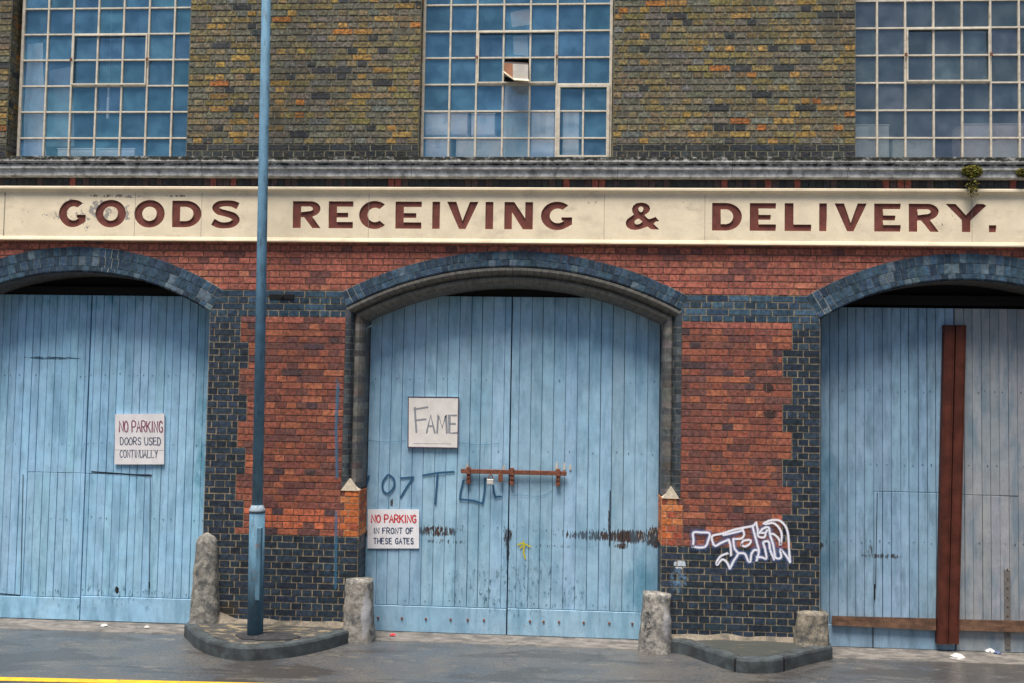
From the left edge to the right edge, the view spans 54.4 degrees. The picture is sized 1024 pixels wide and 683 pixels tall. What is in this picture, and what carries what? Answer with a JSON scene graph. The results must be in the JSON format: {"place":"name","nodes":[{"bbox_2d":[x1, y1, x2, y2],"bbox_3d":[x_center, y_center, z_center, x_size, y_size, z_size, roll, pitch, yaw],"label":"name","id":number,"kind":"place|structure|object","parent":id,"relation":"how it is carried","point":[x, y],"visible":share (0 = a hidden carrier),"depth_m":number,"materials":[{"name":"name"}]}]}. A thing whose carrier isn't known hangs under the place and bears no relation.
{"place":"outdoors","nodes":[
{"label":"outdoors","id":0,"kind":"place"},
{"bbox_2d":[198,623,342,643],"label":"pavement","id":1,"kind":"structure","parent":0,"point":[228,632],"depth_m":10.62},
{"bbox_2d":[247,0,270,635],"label":"lamp post","id":2,"kind":"object","parent":1,"relation":"on","point":[255,610],"visible":0.95,"depth_m":10.48,"materials":[{"name":"metal"}]},
{"bbox_2d":[255,527,262,600],"bbox_3d":[-2.632,2.310,10.346,0.050,0.750,0.043,1,-3,4],"label":"access door","id":3,"kind":"structure","parent":2,"relation":"in","point":[259,529],"depth_m":10.33,"materials":[{"name":"paint"}]},
{"bbox_2d":[235,632,300,641],"bbox_3d":[-2.539,3.060,10.335,0.682,0.044,0.341,1,-3,4],"label":"tarmac patch","id":4,"kind":"object","parent":1,"relation":"on","point":[271,636],"visible":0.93,"depth_m":10.27,"materials":[{"name":"grey asphalt"}]},
{"bbox_2d":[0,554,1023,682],"bbox_3d":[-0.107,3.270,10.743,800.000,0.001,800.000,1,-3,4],"label":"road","id":5,"kind":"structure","parent":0,"point":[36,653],"depth_m":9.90,"materials":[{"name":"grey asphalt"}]},
{"bbox_2d":[0,677,244,682],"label":"yellow line","id":6,"kind":"object","parent":5,"relation":"on","point":[70,680],"visible":1,"depth_m":9.17,"materials":[{"name":"paint"}]},
{"bbox_2d":[189,532,219,636],"bbox_3d":[-3.364,2.685,11.015,0.354,1.142,0.301,1,-3,4],"label":"guard stone","id":7,"kind":"object","parent":5,"relation":"on","point":[205,604],"visible":0.78,"depth_m":10.90,"materials":[{"name":"stone"}]},
{"bbox_2d":[184,622,348,660],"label":"kerb","id":8,"kind":"structure","parent":5,"relation":"on","point":[197,637],"depth_m":10.13,"materials":[{"name":"stone"}]},
{"bbox_2d":[343,577,375,643],"bbox_3d":[-1.661,2.928,10.849,0.355,0.699,0.324,1,-3,4],"label":"guard stone","id":9,"kind":"object","parent":5,"relation":"on","point":[358,618],"visible":0.98,"depth_m":10.73,"materials":[{"name":"stone"}]},
{"bbox_2d":[0,0,1023,653],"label":"brick warehouse","id":10,"kind":"structure","parent":5,"relation":"on","point":[746,442],"depth_m":11.10,"materials":[{"name":"brick"}]},
{"bbox_2d":[23,43,45,155],"bbox_3d":[-5.599,-2.837,11.738,0.288,1.396,0.050,1,-3,4],"label":"hanging cloth","id":11,"kind":"object","parent":10,"relation":"hanging from","point":[34,101],"visible":0.88,"depth_m":11.74,"materials":[{"name":"fabric"}]},
{"bbox_2d":[46,67,73,146],"bbox_3d":[-5.382,-2.809,11.899,0.375,0.971,0.046,1,-3,4],"label":"hanging cloth","id":12,"kind":"object","parent":10,"relation":"hanging from","point":[58,100],"visible":0.71,"depth_m":11.89,"materials":[{"name":"fabric"}]},
{"bbox_2d":[57,148,143,155],"bbox_3d":[-4.831,-2.177,11.736,0.936,0.131,0.308,1,-3,4],"label":"storage box","id":13,"kind":"object","parent":10,"relation":"on","point":[101,152],"visible":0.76,"depth_m":11.59,"materials":[{"name":"cardboard"}]},
{"bbox_2d":[16,0,190,155],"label":"window frame","id":14,"kind":"structure","parent":10,"relation":"in","point":[147,59],"depth_m":11.53,"materials":[{"name":"beige paint"}]},
{"bbox_2d":[106,10,111,118],"bbox_3d":[-4.791,-4.375,11.957,0.032,3.432,0.030,1,-3,4],"label":"hanging lamp tube","id":15,"kind":"object","parent":10,"relation":"hanging from","point":[108,105],"visible":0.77,"depth_m":11.88,"materials":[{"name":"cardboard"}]},
{"bbox_2d":[114,414,164,463],"bbox_3d":[-4.299,1.126,11.501,0.599,0.596,0.023,1,-3,4],"label":"no parking sign","id":16,"kind":"object","parent":10,"relation":"attached to","point":[139,438],"visible":1,"depth_m":11.49,"materials":[{"name":"white metal"}]},
{"bbox_2d":[367,509,418,547],"bbox_3d":[-1.341,2.119,11.254,0.595,0.451,0.012,1,-3,4],"label":"no parking sign","id":17,"kind":"object","parent":10,"relation":"attached to","point":[393,528],"visible":1,"depth_m":11.25,"materials":[{"name":"white metal"}]},
{"bbox_2d":[407,397,458,448],"bbox_3d":[-0.893,0.916,11.279,0.587,0.584,0.024,1,-3,4],"label":"name board","id":18,"kind":"object","parent":10,"relation":"attached to","point":[433,422],"visible":1,"depth_m":11.27,"materials":[{"name":"grey"}]},
{"bbox_2d":[425,139,453,156],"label":"storage box","id":19,"kind":"object","parent":10,"relation":"on","point":[435,147],"visible":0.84,"depth_m":11.32,"materials":[{"name":"cardboard"}]},
{"bbox_2d":[425,113,470,140],"bbox_3d":[-0.738,-2.476,11.492,0.492,0.255,0.308,1,-3,4],"label":"storage box","id":20,"kind":"object","parent":10,"relation":"on","point":[436,124],"visible":0.74,"depth_m":11.35,"materials":[{"name":"cardboard"}]},
{"bbox_2d":[456,139,500,156],"bbox_3d":[-0.368,-2.171,11.451,0.529,0.245,0.308,1,-3,4],"label":"storage box","id":21,"kind":"object","parent":10,"relation":"on","point":[484,147],"visible":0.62,"depth_m":11.30,"materials":[{"name":"cardboard"}]},
{"bbox_2d":[471,113,496,136],"bbox_3d":[-0.320,-2.469,11.483,0.277,0.246,0.308,1,-3,4],"label":"storage box","id":22,"kind":"object","parent":21,"relation":"on","point":[486,124],"visible":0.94,"depth_m":11.33,"materials":[{"name":"cardboard"}]},
{"bbox_2d":[487,474,493,484],"bbox_3d":[-0.242,1.540,11.137,0.074,0.118,0.026,1,-3,4],"label":"padlock","id":23,"kind":"object","parent":10,"relation":"hanging from","point":[490,481],"visible":1,"depth_m":11.12,"materials":[{"name":"metal"}]},
{"bbox_2d":[0,186,1023,247],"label":"fascia sign","id":24,"kind":"object","parent":10,"relation":"attached to","point":[856,217],"visible":1,"depth_m":10.91,"materials":[{"name":"beige paint"}]},
{"bbox_2d":[503,61,528,81],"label":"cardboard box","id":25,"kind":"object","parent":10,"relation":"in","point":[516,71],"visible":1,"depth_m":11.02,"materials":[{"name":"white cardboard"}]},
{"bbox_2d":[420,0,612,156],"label":"window frame","id":26,"kind":"structure","parent":10,"relation":"in","point":[557,111],"depth_m":11.18,"materials":[{"name":"beige paint"}]},
{"bbox_2d":[503,86,530,156],"bbox_3d":[0.056,-2.496,11.333,0.330,0.856,0.039,1,-3,4],"label":"hanging cloth","id":27,"kind":"object","parent":10,"relation":"hanging from","point":[515,124],"visible":0.73,"depth_m":11.33,"materials":[{"name":"fabric"}]},
{"bbox_2d":[510,8,529,26],"bbox_3d":[0.097,-3.657,11.246,0.234,0.214,0.004,1,-3,4],"label":"brown paper","id":28,"kind":"object","parent":10,"relation":"attached to","point":[520,18],"visible":1,"depth_m":11.24,"materials":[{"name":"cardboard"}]},
{"bbox_2d":[513,36,527,55],"bbox_3d":[0.096,-3.334,11.231,0.177,0.235,0.004,1,-3,4],"label":"grey paper","id":29,"kind":"object","parent":10,"relation":"attached to","point":[520,45],"visible":1,"depth_m":11.23,"materials":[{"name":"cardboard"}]},
{"bbox_2d":[531,113,554,156],"bbox_3d":[0.357,-2.323,11.390,0.269,0.555,0.308,1,-3,4],"label":"storage box","id":30,"kind":"object","parent":10,"relation":"on","point":[542,124],"visible":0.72,"depth_m":11.24,"materials":[{"name":"cardboard"}]},
{"bbox_2d":[562,112,579,154],"bbox_3d":[0.672,-2.315,11.348,0.192,0.553,0.308,1,-3,4],"label":"storage box","id":31,"kind":"object","parent":10,"relation":"on","point":[570,127],"visible":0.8,"depth_m":11.20,"materials":[{"name":"cardboard"}]},
{"bbox_2d":[856,124,889,156],"bbox_3d":[3.981,-2.194,11.155,0.396,0.401,0.308,1,-3,4],"label":"storage box","id":32,"kind":"object","parent":10,"relation":"on","point":[865,147],"visible":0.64,"depth_m":11.01,"materials":[{"name":"cardboard"}]},
{"bbox_2d":[889,139,931,156],"bbox_3d":[4.444,-2.120,11.160,0.450,0.248,0.308,1,-3,4],"label":"storage box","id":33,"kind":"object","parent":10,"relation":"on","point":[919,147],"visible":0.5,"depth_m":11.01,"materials":[{"name":"cardboard"}]},
{"bbox_2d":[856,0,1023,156],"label":"window frame","id":34,"kind":"structure","parent":10,"relation":"in","point":[905,29],"depth_m":10.87,"materials":[{"name":"beige paint"}]},
{"bbox_2d":[961,165,982,198],"bbox_3d":[4.861,-1.688,10.505,0.233,0.373,0.066,1,-3,4],"label":"moss clump","id":35,"kind":"object","parent":10,"relation":"attached to","point":[974,171],"visible":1,"depth_m":10.51,"materials":[{"name":"green plant"}]},
{"bbox_2d":[952,123,1023,156],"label":"storage box","id":36,"kind":"object","parent":10,"relation":"on","point":[1000,147],"visible":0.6,"depth_m":10.93,"materials":[{"name":"cardboard"}]},
{"bbox_2d":[1015,168,1023,177],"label":"moss clump","id":37,"kind":"object","parent":10,"relation":"attached to","point":[1019,172],"visible":1,"depth_m":10.48,"materials":[{"name":"green plant"}]},
{"bbox_2d":[0,618,1023,664],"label":"threshold paving","id":38,"kind":"structure","parent":5,"relation":"on","point":[838,651],"depth_m":10.90,"materials":[{"name":"concrete"}]},
{"bbox_2d":[950,653,964,658],"bbox_3d":[4.693,3.310,10.488,0.162,0.056,0.109,1,-3,4],"label":"plastic bag","id":39,"kind":"object","parent":38,"relation":"on","point":[957,656],"visible":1,"depth_m":10.46,"materials":[{"name":"white plastic"}]},
{"bbox_2d":[638,590,671,654],"bbox_3d":[1.524,2.999,10.625,0.360,0.644,0.331,1,-3,4],"label":"guard stone","id":40,"kind":"object","parent":5,"relation":"on","point":[655,631],"visible":0.99,"depth_m":10.50,"materials":[{"name":"stone"}]},
{"bbox_2d":[671,638,832,673],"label":"kerb","id":41,"kind":"structure","parent":5,"relation":"on","point":[776,663],"depth_m":10.05,"materials":[{"name":"stone"}]},
{"bbox_2d":[793,609,828,648],"bbox_3d":[3.133,3.094,10.511,0.397,0.500,0.325,1,-3,4],"label":"guard stone","id":42,"kind":"object","parent":5,"relation":"on","point":[811,628],"visible":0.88,"depth_m":10.39,"materials":[{"name":"stone"}]},
{"bbox_2d":[671,638,807,655],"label":"pavement","id":43,"kind":"structure","parent":0,"point":[755,648],"depth_m":10.28,"materials":[{"name":"grey concrete"}]}
]}

